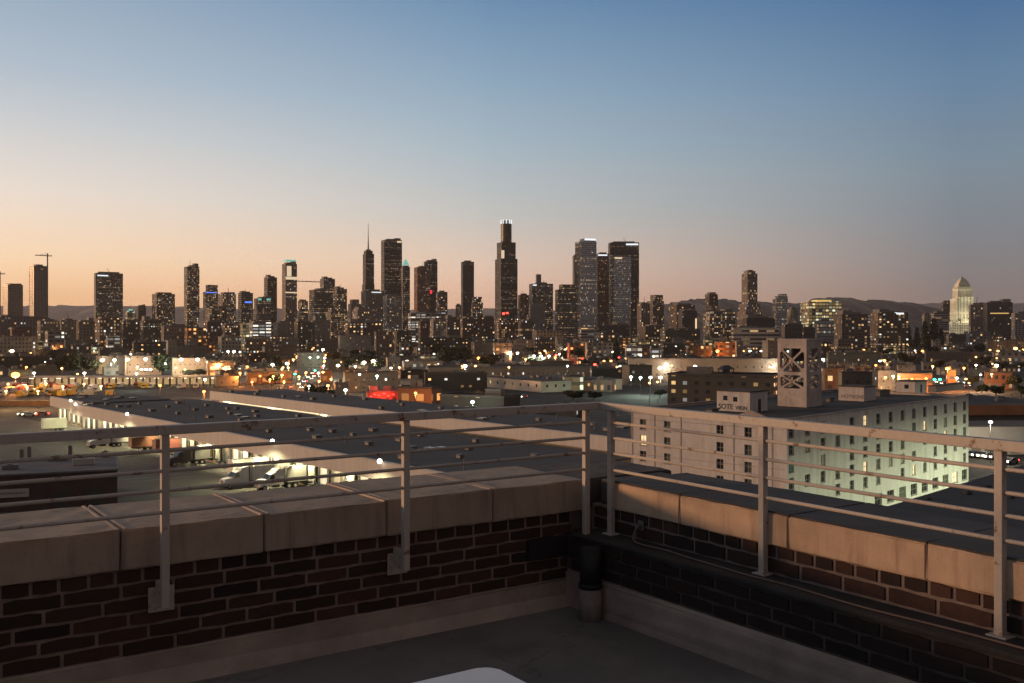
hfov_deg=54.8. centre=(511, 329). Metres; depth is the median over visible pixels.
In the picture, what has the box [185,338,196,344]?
building
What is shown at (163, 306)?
apartment tower
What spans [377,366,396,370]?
building
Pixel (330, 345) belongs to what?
building
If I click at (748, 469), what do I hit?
window
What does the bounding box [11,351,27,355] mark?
building
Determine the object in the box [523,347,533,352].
tree
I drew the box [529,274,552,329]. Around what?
office block
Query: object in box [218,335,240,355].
city building
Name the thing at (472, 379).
city building
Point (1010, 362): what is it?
building
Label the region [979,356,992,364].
tree
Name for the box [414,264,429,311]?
office tower
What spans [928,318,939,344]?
cypress
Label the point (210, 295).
apartment tower
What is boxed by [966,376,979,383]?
tree
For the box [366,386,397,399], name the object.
diner
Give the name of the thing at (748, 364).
city building
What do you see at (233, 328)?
city building
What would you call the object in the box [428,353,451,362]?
building
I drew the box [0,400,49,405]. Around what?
yard wall
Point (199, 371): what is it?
tree
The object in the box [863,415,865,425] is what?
window
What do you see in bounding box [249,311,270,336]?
city building
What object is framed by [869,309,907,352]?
apartment block
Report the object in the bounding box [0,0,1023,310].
sky
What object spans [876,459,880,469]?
window
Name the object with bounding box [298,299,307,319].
office block
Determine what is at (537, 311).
city building
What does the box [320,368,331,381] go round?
city building
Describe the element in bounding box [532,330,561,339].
city building
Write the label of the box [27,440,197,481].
bay markings
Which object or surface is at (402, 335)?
city building
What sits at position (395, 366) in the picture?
building
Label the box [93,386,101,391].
box van
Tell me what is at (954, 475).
window
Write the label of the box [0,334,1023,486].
ground
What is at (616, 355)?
cypress
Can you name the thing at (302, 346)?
building
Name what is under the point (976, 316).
office block
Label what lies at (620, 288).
office tower
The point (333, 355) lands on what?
tree
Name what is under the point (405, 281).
office tower
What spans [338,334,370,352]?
city building
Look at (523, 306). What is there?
office block
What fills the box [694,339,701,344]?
building
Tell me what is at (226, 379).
building
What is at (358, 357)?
tree
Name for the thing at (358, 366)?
building
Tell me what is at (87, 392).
box van
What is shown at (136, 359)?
city building
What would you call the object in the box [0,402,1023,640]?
railing
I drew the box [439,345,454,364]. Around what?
tree
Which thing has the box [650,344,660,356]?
city building
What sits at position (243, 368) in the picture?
building
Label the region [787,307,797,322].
office block
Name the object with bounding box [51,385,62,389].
box van
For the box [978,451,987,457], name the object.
moving car
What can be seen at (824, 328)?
city building
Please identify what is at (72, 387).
box van
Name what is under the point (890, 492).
window
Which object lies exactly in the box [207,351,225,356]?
building
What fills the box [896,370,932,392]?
city building
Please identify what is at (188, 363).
city building
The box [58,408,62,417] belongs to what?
dock door
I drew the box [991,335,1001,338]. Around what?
building
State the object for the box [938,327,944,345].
cypress
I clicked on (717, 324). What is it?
apartment tower
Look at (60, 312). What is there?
hills
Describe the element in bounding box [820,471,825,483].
window
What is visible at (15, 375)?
street lamp
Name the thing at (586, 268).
skyscraper
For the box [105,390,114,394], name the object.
box van
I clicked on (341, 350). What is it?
building
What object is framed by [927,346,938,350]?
tree
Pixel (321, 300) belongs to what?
office block
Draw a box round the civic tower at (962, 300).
[949,276,974,333]
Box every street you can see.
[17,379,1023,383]
[280,358,327,390]
[932,389,1017,393]
[968,473,993,481]
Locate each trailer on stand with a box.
[41,417,66,430]
[128,436,157,449]
[152,438,180,448]
[227,456,267,473]
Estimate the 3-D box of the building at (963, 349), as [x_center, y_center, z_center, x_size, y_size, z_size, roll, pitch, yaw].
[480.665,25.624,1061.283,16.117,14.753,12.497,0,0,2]
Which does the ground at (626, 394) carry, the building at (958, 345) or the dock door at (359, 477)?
the building at (958, 345)
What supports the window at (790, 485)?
in the multi-storey building at (911, 404)
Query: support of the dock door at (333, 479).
in the dock warehouse at (93, 415)
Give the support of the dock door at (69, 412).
in the dock warehouse at (63, 405)
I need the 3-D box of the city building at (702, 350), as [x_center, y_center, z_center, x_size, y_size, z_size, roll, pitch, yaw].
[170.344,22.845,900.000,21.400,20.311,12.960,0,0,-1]
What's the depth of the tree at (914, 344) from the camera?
1606.31 m
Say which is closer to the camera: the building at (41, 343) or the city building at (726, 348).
the city building at (726, 348)
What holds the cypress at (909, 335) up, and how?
on the ground at (626, 394)
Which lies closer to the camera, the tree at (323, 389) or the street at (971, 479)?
the street at (971, 479)
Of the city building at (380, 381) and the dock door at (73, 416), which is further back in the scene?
the city building at (380, 381)
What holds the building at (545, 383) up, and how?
on the ground at (626, 394)
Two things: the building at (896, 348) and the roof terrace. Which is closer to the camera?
the roof terrace
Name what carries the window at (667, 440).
in the multi-storey building at (911, 404)
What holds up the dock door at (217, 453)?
in the dock warehouse at (93, 415)
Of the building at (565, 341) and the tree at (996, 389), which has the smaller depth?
the tree at (996, 389)
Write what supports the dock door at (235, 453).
in the dock warehouse at (93, 415)
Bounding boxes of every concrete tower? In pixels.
[3,283,22,315]
[29,264,46,317]
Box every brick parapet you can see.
[0,459,670,682]
[566,472,1023,682]
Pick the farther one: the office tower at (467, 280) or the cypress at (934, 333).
the office tower at (467, 280)
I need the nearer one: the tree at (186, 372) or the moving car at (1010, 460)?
the moving car at (1010, 460)
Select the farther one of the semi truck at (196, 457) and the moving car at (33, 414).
the moving car at (33, 414)
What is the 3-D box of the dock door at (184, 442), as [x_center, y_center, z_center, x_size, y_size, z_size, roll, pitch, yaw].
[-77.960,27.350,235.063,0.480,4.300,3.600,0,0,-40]
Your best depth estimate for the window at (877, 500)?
164.35 m
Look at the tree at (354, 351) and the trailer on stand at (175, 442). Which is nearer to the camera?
the trailer on stand at (175, 442)
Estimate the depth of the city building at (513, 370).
632.54 m
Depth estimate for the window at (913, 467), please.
174.82 m
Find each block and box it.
[126,307,135,319]
[137,304,145,319]
[254,296,270,321]
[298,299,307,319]
[309,284,332,320]
[333,285,346,311]
[348,299,360,318]
[361,289,384,329]
[383,294,401,330]
[436,290,447,314]
[456,304,460,317]
[471,297,482,317]
[518,291,528,320]
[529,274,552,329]
[555,284,576,342]
[678,309,696,327]
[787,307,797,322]
[800,300,840,326]
[833,310,869,351]
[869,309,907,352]
[890,465,1023,528]
[922,313,930,348]
[929,311,948,345]
[941,300,949,321]
[964,331,989,350]
[969,296,983,331]
[983,299,1012,338]
[1011,308,1023,338]
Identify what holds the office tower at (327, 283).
on the ground at (626, 394)
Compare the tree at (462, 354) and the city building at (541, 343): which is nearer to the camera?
the tree at (462, 354)
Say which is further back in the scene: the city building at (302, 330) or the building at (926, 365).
the city building at (302, 330)
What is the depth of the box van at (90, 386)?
492.76 m
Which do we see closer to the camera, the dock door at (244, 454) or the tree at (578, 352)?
the dock door at (244, 454)
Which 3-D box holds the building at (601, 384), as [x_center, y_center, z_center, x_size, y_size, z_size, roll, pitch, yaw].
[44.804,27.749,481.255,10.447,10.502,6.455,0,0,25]
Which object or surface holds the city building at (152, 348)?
on the ground at (626, 394)
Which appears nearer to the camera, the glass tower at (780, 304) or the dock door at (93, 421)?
the dock door at (93, 421)
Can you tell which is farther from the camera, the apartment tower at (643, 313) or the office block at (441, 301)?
the office block at (441, 301)
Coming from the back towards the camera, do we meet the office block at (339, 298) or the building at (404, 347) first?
the office block at (339, 298)
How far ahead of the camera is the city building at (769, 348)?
696.24 m
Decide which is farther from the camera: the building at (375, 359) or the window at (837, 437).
the building at (375, 359)
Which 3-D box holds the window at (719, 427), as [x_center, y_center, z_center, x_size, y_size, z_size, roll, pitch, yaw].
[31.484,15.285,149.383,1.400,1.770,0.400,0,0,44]
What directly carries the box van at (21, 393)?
on the ground at (626, 394)
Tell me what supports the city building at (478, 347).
on the ground at (626, 394)
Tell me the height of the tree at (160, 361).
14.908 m
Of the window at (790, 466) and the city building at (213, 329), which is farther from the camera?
the city building at (213, 329)
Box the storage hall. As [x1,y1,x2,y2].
[963,393,1023,420]
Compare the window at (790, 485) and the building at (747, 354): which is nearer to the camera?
the window at (790, 485)
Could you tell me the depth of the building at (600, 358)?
860.76 m
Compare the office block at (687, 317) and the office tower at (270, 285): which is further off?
the office tower at (270, 285)
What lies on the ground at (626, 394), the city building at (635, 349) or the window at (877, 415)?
the city building at (635, 349)
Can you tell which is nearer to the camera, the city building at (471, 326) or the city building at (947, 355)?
the city building at (947, 355)
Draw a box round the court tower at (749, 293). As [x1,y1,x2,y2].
[737,270,761,326]
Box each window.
[639,419,646,430]
[639,435,645,445]
[639,451,645,461]
[663,421,670,432]
[663,437,670,448]
[663,453,670,464]
[717,425,722,433]
[717,442,722,451]
[717,459,722,468]
[745,427,751,436]
[745,444,751,455]
[745,462,751,473]
[788,429,794,438]
[788,445,794,456]
[788,460,794,473]
[789,478,794,489]
[805,440,810,452]
[805,474,808,486]
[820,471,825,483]
[821,454,825,465]
[836,435,840,446]
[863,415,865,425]
[863,477,867,488]
[875,493,880,504]
[876,414,879,424]
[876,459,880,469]
[887,490,894,503]
[899,486,906,497]
[911,483,917,496]
[912,408,915,418]
[912,465,915,475]
[922,483,927,492]
[932,477,937,489]
[942,475,946,486]
[952,472,957,482]
[962,469,967,480]
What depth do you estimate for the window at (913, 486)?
174.82 m
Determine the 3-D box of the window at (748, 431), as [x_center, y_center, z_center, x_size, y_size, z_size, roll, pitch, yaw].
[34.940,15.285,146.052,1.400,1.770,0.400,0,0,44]
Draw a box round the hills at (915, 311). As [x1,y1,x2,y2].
[664,297,940,333]
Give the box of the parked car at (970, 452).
[968,450,974,457]
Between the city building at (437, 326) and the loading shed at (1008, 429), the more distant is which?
the city building at (437, 326)
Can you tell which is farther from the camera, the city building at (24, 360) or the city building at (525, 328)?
the city building at (525, 328)
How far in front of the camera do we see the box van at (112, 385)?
503.91 m
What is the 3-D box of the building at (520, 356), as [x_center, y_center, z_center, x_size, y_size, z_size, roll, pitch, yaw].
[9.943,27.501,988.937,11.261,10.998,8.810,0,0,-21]
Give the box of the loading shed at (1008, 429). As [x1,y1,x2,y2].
[968,420,1023,454]
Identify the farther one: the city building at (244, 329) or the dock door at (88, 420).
the city building at (244, 329)
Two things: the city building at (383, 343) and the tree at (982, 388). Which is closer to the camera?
the tree at (982, 388)
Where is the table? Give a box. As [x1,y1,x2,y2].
[414,668,525,682]
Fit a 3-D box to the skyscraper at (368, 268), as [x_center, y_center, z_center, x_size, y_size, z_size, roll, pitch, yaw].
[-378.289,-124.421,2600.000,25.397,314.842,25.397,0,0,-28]
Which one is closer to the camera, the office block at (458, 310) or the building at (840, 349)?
the building at (840, 349)
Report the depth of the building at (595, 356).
887.56 m
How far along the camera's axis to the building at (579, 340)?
1087.20 m
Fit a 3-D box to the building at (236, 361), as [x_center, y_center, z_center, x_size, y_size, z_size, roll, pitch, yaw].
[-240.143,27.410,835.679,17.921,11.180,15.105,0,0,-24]
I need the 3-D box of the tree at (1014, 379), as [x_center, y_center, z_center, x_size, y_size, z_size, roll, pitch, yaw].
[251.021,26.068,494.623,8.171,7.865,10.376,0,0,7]
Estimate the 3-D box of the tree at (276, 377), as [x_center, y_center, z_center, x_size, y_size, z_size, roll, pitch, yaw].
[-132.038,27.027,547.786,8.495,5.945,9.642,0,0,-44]
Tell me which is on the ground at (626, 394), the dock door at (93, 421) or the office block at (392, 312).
the office block at (392, 312)
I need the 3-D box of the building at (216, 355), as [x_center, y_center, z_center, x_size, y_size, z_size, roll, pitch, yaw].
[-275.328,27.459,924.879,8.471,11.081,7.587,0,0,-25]
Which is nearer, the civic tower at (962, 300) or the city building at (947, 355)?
the city building at (947, 355)
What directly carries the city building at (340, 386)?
on the ground at (626, 394)
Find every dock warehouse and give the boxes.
[50,392,170,426]
[72,398,631,485]
[210,389,631,462]
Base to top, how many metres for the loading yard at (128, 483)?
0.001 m
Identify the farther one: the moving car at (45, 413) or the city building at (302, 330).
the city building at (302, 330)
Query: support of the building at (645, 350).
on the ground at (626, 394)
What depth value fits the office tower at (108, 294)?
2138.14 m
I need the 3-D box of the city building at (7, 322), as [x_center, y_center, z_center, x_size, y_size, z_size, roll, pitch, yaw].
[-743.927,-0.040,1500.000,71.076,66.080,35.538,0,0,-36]
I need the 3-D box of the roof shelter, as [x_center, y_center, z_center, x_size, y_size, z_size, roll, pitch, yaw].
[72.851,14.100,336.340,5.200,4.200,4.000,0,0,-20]
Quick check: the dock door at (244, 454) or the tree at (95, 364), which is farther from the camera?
the tree at (95, 364)
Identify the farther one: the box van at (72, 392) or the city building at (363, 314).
the city building at (363, 314)
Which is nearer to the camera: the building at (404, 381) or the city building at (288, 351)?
the building at (404, 381)
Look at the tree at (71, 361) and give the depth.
640.45 m
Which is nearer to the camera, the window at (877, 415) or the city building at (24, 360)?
the window at (877, 415)
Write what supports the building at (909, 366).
on the ground at (626, 394)
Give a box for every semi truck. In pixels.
[86,437,127,448]
[170,444,212,466]
[219,463,289,488]
[254,464,305,489]
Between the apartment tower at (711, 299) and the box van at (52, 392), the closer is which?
the box van at (52, 392)
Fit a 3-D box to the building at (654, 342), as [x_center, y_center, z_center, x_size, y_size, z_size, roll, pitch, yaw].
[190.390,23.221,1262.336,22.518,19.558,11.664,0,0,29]
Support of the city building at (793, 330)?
on the ground at (626, 394)
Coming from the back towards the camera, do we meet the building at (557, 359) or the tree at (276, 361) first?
the building at (557, 359)
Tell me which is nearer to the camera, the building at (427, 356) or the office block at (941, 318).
the building at (427, 356)
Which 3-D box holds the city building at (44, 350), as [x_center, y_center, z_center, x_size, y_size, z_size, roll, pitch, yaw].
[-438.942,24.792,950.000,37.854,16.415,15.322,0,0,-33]
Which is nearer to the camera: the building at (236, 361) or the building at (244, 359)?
the building at (236, 361)
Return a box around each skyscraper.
[362,229,374,290]
[381,238,401,295]
[495,219,517,318]
[575,238,596,337]
[608,238,638,336]
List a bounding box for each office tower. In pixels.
[94,268,122,321]
[264,275,276,336]
[282,260,296,338]
[320,276,334,289]
[401,259,409,329]
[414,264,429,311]
[424,258,437,311]
[461,260,473,317]
[573,255,574,283]
[597,252,608,324]
[610,253,630,336]
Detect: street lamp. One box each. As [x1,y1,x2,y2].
[11,372,19,386]
[988,421,992,463]
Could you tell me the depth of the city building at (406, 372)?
515.10 m
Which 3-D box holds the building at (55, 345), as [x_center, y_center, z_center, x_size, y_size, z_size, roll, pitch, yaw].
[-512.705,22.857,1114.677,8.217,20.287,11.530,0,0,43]
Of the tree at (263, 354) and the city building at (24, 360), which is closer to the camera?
the city building at (24, 360)
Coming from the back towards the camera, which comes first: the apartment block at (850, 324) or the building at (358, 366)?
the apartment block at (850, 324)
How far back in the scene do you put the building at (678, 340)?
1242.96 m
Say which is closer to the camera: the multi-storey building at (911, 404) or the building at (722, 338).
the multi-storey building at (911, 404)
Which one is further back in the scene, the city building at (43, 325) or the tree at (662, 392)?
the city building at (43, 325)
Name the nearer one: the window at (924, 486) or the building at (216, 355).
the window at (924, 486)
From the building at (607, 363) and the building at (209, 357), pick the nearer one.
the building at (607, 363)
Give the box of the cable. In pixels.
[632,520,1023,649]
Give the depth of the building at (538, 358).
824.60 m
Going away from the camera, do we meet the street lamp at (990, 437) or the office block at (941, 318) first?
the street lamp at (990, 437)
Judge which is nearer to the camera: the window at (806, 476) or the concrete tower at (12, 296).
the window at (806, 476)
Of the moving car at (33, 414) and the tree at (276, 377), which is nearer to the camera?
the moving car at (33, 414)
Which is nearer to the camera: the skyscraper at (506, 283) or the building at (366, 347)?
the building at (366, 347)
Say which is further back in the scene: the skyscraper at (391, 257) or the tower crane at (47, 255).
the skyscraper at (391, 257)
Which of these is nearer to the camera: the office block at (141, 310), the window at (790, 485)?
the window at (790, 485)
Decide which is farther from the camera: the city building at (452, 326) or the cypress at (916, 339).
the cypress at (916, 339)
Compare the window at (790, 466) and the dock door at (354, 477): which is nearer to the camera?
the window at (790, 466)
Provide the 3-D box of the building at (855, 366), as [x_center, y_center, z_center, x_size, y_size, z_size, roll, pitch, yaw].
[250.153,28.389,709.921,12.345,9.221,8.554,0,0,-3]
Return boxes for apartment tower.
[152,292,174,324]
[184,263,199,326]
[203,285,217,321]
[218,290,235,322]
[238,290,252,323]
[637,300,649,341]
[647,295,663,325]
[669,303,694,327]
[703,304,734,349]
[705,292,717,311]
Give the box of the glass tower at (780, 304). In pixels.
[773,294,787,338]
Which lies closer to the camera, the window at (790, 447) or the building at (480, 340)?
the window at (790, 447)
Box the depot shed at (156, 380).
[20,375,222,385]
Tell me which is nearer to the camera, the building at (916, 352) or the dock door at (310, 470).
the dock door at (310, 470)
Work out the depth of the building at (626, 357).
844.66 m
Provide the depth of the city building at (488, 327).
1593.46 m
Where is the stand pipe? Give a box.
[578,545,601,622]
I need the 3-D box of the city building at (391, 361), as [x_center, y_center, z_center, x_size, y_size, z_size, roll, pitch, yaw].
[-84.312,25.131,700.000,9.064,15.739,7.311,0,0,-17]
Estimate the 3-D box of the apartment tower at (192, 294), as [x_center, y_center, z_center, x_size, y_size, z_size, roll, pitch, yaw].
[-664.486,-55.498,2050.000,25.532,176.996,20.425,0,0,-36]
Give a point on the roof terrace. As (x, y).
(563, 645)
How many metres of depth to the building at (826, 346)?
1075.68 m
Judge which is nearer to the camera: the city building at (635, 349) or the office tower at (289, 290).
the city building at (635, 349)
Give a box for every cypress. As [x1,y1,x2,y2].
[612,338,620,360]
[908,324,912,346]
[913,327,920,347]
[919,321,929,348]
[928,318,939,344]
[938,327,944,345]
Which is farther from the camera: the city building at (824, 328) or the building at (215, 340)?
the building at (215, 340)
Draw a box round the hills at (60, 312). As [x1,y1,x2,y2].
[1,303,1023,329]
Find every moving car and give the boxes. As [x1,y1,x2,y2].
[22,412,36,416]
[36,411,49,415]
[971,451,982,457]
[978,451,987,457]
[984,452,993,459]
[1007,457,1018,464]
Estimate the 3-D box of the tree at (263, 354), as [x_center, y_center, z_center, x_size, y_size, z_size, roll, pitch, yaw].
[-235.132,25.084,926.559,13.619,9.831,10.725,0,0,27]
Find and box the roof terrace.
[189,606,773,682]
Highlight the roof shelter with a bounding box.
[718,365,734,373]
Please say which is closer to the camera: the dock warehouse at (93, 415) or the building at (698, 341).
the dock warehouse at (93, 415)
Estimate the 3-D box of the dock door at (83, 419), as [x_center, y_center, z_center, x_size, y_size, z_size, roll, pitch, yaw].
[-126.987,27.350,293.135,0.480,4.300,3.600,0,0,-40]
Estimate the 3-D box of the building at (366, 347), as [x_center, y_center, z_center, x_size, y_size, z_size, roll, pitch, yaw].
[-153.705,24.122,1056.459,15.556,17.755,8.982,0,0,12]
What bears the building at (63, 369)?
on the ground at (626, 394)
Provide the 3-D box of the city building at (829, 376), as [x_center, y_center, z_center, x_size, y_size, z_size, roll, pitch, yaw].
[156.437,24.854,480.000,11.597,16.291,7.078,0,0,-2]
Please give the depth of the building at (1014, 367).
701.60 m
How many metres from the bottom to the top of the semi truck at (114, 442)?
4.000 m
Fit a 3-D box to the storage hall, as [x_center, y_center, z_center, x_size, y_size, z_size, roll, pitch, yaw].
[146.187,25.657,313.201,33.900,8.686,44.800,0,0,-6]
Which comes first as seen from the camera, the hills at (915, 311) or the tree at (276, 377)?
the tree at (276, 377)
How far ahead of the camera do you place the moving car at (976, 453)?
231.33 m
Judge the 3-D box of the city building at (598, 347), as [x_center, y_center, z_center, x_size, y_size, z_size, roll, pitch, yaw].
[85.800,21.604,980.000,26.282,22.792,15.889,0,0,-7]
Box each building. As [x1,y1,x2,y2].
[0,308,49,335]
[0,335,37,354]
[0,353,51,367]
[0,365,7,375]
[0,445,118,512]
[8,366,32,376]
[10,326,31,335]
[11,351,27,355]
[32,364,56,375]
[33,347,77,359]
[37,319,59,340]
[38,339,44,348]
[45,329,63,348]
[51,341,63,348]
[52,363,70,370]
[58,313,76,339]
[64,338,82,346]
[71,343,90,354]
[76,318,94,343]
[81,353,93,359]
[91,344,101,353]
[95,317,120,347]
[96,352,124,373]
[98,347,129,354]
[99,339,105,347]
[102,364,118,375]
[106,334,119,347]
[121,319,139,341]
[121,338,132,353]
[125,352,160,374]
[132,340,165,354]
[140,316,161,341]
[145,338,156,341]
[161,324,192,344]
[165,339,176,356]
[171,356,205,374]
[177,344,206,356]
[184,327,205,344]
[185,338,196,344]
[203,321,221,338]
[203,354,214,359]
[205,301,225,323]
[206,337,217,352]
[206,359,233,374]
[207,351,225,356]
[208,342,217,352]
[213,353,222,358]
[214,373,238,385]
[215,366,238,381]
[216,356,239,365]
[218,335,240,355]
[222,322,239,335]
[227,350,245,356]
[236,364,256,375]
[238,356,248,363]
[240,320,255,351]
[244,336,289,352]
[245,354,262,361]
[246,368,291,383]
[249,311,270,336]
[258,359,280,367]
[262,345,299,361]
[270,356,294,363]
[273,320,289,336]
[290,337,298,345]
[294,319,311,342]
[297,350,324,366]
[299,342,307,350]
[305,342,322,351]
[311,310,329,343]
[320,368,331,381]
[323,337,337,353]
[326,310,347,337]
[328,359,346,370]
[334,379,347,394]
[337,347,346,352]
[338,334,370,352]
[343,367,367,370]
[343,370,397,390]
[345,319,380,345]
[347,352,370,361]
[349,363,366,368]
[352,307,377,321]
[360,344,373,353]
[366,356,385,362]
[374,329,393,356]
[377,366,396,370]
[386,354,399,366]
[388,364,400,368]
[393,352,415,356]
[394,330,411,352]
[394,367,427,385]
[396,354,419,363]
[397,380,442,403]
[398,375,422,385]
[399,341,409,352]
[402,358,441,368]
[408,311,445,342]
[413,346,431,354]
[418,320,429,336]
[418,335,471,352]
[420,354,436,359]
[424,368,486,389]
[425,364,596,375]
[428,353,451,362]
[430,316,445,336]
[439,389,520,407]
[445,315,459,336]
[455,359,479,364]
[460,317,483,338]
[471,340,492,354]
[472,337,485,341]
[472,353,484,357]
[482,316,493,338]
[486,338,499,341]
[487,374,621,392]
[493,341,511,360]
[494,318,519,339]
[494,353,508,362]
[501,361,520,364]
[511,338,532,355]
[515,352,527,359]
[518,317,533,339]
[519,350,531,353]
[524,354,545,364]
[528,359,571,364]
[529,302,544,329]
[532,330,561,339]
[533,335,554,356]
[536,401,581,417]
[545,350,553,358]
[552,357,562,360]
[555,337,562,357]
[562,373,583,390]
[563,339,571,345]
[567,341,584,358]
[569,354,580,364]
[573,338,585,342]
[578,327,596,339]
[584,340,612,357]
[584,355,608,363]
[588,353,599,357]
[590,364,621,377]
[592,376,615,391]
[595,323,628,336]
[596,331,621,346]
[605,359,624,365]
[611,360,627,366]
[622,336,631,347]
[622,363,651,385]
[623,355,642,359]
[625,343,641,355]
[628,357,783,378]
[632,336,637,341]
[632,339,968,505]
[638,339,649,345]
[640,322,663,343]
[642,346,649,354]
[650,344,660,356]
[651,340,670,344]
[660,327,699,344]
[660,342,689,356]
[667,366,777,403]
[672,337,682,342]
[683,339,692,344]
[686,344,711,356]
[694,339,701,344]
[703,338,712,354]
[714,340,734,356]
[719,336,727,340]
[731,326,778,353]
[735,339,742,355]
[742,308,774,326]
[744,352,757,355]
[747,346,761,355]
[762,340,777,357]
[781,316,802,352]
[803,327,814,351]
[814,312,833,351]
[822,340,830,356]
[822,364,844,389]
[826,350,882,366]
[834,338,852,351]
[835,348,850,350]
[837,360,850,367]
[838,368,872,384]
[850,363,870,370]
[863,365,880,370]
[870,366,898,391]
[882,356,895,365]
[884,344,899,353]
[886,360,906,369]
[887,358,909,362]
[896,362,915,371]
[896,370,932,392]
[905,349,923,356]
[909,354,921,363]
[921,359,944,370]
[924,349,986,367]
[931,338,940,348]
[936,365,960,374]
[941,344,952,350]
[946,333,965,345]
[946,360,969,373]
[946,366,955,382]
[950,342,964,348]
[952,347,969,351]
[967,365,990,375]
[978,363,1000,370]
[984,369,1012,389]
[985,339,1023,352]
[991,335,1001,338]
[992,350,1023,367]
[998,359,1017,364]
[1001,362,1019,371]
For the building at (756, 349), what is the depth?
1052.15 m
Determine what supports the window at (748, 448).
in the multi-storey building at (911, 404)
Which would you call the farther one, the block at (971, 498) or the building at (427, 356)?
the building at (427, 356)
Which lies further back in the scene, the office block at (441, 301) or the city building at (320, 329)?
the office block at (441, 301)
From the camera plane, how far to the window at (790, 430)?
142.90 m
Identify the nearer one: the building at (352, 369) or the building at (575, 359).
the building at (352, 369)
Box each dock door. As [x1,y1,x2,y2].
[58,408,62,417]
[63,409,66,417]
[67,409,71,422]
[72,415,75,423]
[76,415,80,424]
[81,416,85,428]
[86,418,90,428]
[91,419,96,428]
[97,420,101,427]
[102,421,107,427]
[180,438,187,446]
[188,439,195,446]
[213,449,221,462]
[222,448,230,463]
[231,449,240,458]
[241,451,249,457]
[306,465,316,485]
[318,467,329,483]
[331,470,342,481]
[344,475,356,480]
[358,476,370,479]
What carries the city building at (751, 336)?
on the ground at (626, 394)
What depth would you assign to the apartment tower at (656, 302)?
1791.09 m
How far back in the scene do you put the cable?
4.79 m
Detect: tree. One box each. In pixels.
[46,349,58,357]
[52,359,62,373]
[60,352,81,375]
[79,356,91,374]
[89,360,101,369]
[151,353,170,374]
[182,370,193,374]
[193,369,205,373]
[255,352,266,357]
[265,373,281,383]
[271,355,282,365]
[304,384,316,391]
[316,386,329,392]
[325,352,340,359]
[343,357,355,368]
[349,350,359,353]
[355,354,364,361]
[361,354,373,361]
[363,350,375,355]
[374,358,384,367]
[431,344,443,352]
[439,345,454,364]
[452,346,473,360]
[478,357,488,363]
[480,354,501,364]
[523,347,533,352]
[557,350,566,358]
[563,390,584,399]
[570,348,584,356]
[581,358,589,363]
[587,391,601,397]
[654,389,666,394]
[881,348,893,355]
[896,352,907,360]
[907,355,916,361]
[908,343,919,346]
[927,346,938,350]
[933,360,944,367]
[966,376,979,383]
[973,345,984,351]
[974,384,990,391]
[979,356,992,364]
[990,385,1004,393]
[995,361,1008,368]
[1006,374,1022,389]
[1016,384,1023,393]
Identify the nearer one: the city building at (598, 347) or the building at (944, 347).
the city building at (598, 347)
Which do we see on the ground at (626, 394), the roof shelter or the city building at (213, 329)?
the city building at (213, 329)
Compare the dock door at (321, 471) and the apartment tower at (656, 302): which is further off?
the apartment tower at (656, 302)
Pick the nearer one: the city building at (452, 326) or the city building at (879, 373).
the city building at (879, 373)
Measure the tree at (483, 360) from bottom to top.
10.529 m
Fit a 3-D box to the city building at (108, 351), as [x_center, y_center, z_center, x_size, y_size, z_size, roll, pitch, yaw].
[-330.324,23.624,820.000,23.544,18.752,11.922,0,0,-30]
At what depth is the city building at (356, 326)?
1337.83 m
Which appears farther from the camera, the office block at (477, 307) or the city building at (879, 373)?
the office block at (477, 307)
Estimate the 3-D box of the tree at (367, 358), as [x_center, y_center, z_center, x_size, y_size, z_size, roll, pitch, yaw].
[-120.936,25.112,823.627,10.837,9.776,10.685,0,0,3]
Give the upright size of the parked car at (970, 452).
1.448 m
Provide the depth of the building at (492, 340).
1432.30 m
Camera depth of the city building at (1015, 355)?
776.04 m
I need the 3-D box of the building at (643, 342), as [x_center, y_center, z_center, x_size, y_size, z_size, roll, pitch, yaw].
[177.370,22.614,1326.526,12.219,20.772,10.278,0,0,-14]
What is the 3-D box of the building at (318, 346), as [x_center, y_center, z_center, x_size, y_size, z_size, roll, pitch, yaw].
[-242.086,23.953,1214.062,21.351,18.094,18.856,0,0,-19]
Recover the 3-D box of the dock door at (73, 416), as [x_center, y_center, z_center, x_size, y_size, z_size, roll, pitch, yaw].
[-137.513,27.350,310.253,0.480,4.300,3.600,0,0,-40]
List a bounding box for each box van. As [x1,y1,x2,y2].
[0,389,7,395]
[8,387,17,393]
[16,390,27,396]
[28,389,38,394]
[38,387,45,392]
[47,389,58,395]
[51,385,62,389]
[57,390,66,396]
[67,385,76,390]
[67,389,76,395]
[79,390,93,395]
[87,384,97,389]
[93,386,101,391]
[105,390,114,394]
[108,383,115,388]
[116,382,123,387]
[141,383,149,388]
[176,383,185,387]
[193,383,198,388]
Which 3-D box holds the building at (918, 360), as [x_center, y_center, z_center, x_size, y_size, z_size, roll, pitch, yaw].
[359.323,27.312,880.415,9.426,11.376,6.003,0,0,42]
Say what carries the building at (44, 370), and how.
on the ground at (626, 394)
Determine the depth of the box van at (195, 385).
506.46 m
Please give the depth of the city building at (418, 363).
674.96 m
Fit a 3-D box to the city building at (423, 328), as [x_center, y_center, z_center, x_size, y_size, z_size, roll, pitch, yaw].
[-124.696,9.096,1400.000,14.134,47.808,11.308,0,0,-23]
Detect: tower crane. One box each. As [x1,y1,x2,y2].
[0,271,2,314]
[35,253,51,317]
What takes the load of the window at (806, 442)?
in the multi-storey building at (911, 404)
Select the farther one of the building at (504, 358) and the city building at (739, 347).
the building at (504, 358)
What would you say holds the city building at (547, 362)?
on the ground at (626, 394)
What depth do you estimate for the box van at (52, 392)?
450.04 m
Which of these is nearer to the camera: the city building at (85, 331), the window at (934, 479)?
the window at (934, 479)
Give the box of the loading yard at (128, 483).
[0,417,292,513]
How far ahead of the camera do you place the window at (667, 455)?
156.21 m

